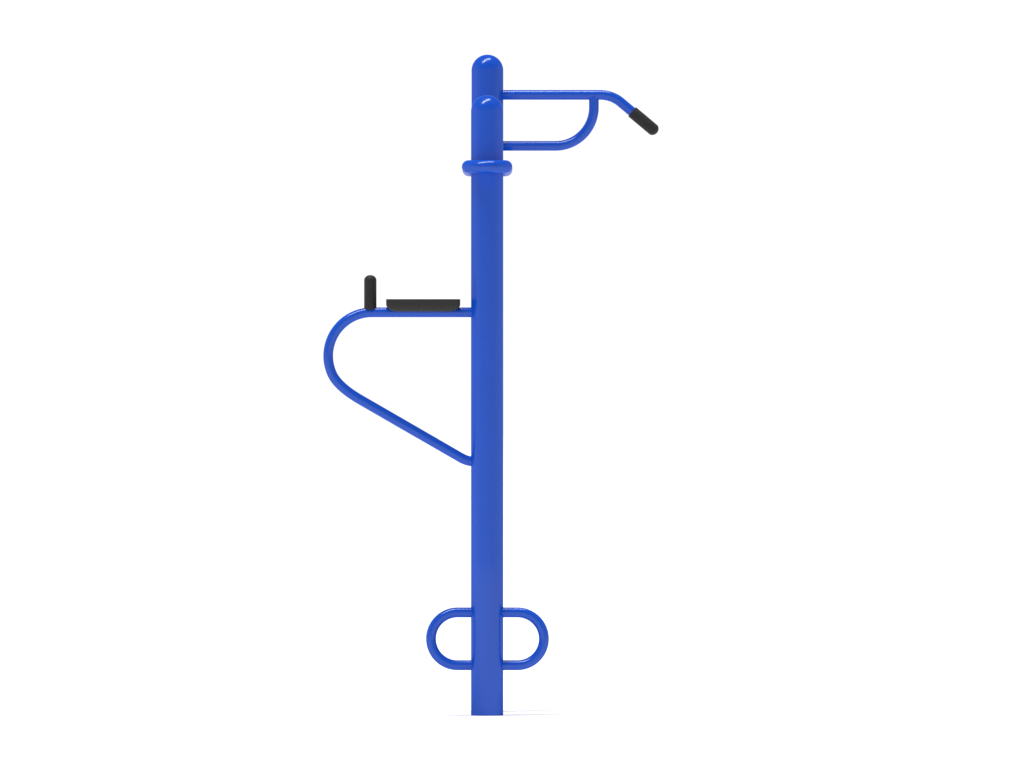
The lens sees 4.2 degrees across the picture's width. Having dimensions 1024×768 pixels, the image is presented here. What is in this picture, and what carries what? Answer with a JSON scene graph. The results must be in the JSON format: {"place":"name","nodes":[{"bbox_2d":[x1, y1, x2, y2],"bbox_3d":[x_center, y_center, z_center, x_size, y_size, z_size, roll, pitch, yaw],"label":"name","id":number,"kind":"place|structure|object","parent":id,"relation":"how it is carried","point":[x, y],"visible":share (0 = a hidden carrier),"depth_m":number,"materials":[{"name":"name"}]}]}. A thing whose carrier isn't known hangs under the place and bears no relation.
{"place":"outdoors","nodes":[
{"label":"outdoors","id":0,"kind":"place"},
{"bbox_2d":[0,437,1023,767],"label":"ground","id":1,"kind":"structure","parent":0,"point":[690,601],"depth_m":75.86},
{"bbox_2d":[323,55,658,715],"bbox_3d":[-0.058,-0.003,50.291,0.656,2.368,1.209,0,0,36],"label":"exercise station","id":2,"kind":"object","parent":1,"relation":"on","point":[486,167],"visible":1,"depth_m":49.96,"materials":[{"name":"blue metal"}]},
{"bbox_2d":[0,0,1023,436],"label":"sky","id":3,"kind":"structure","parent":0,"point":[819,231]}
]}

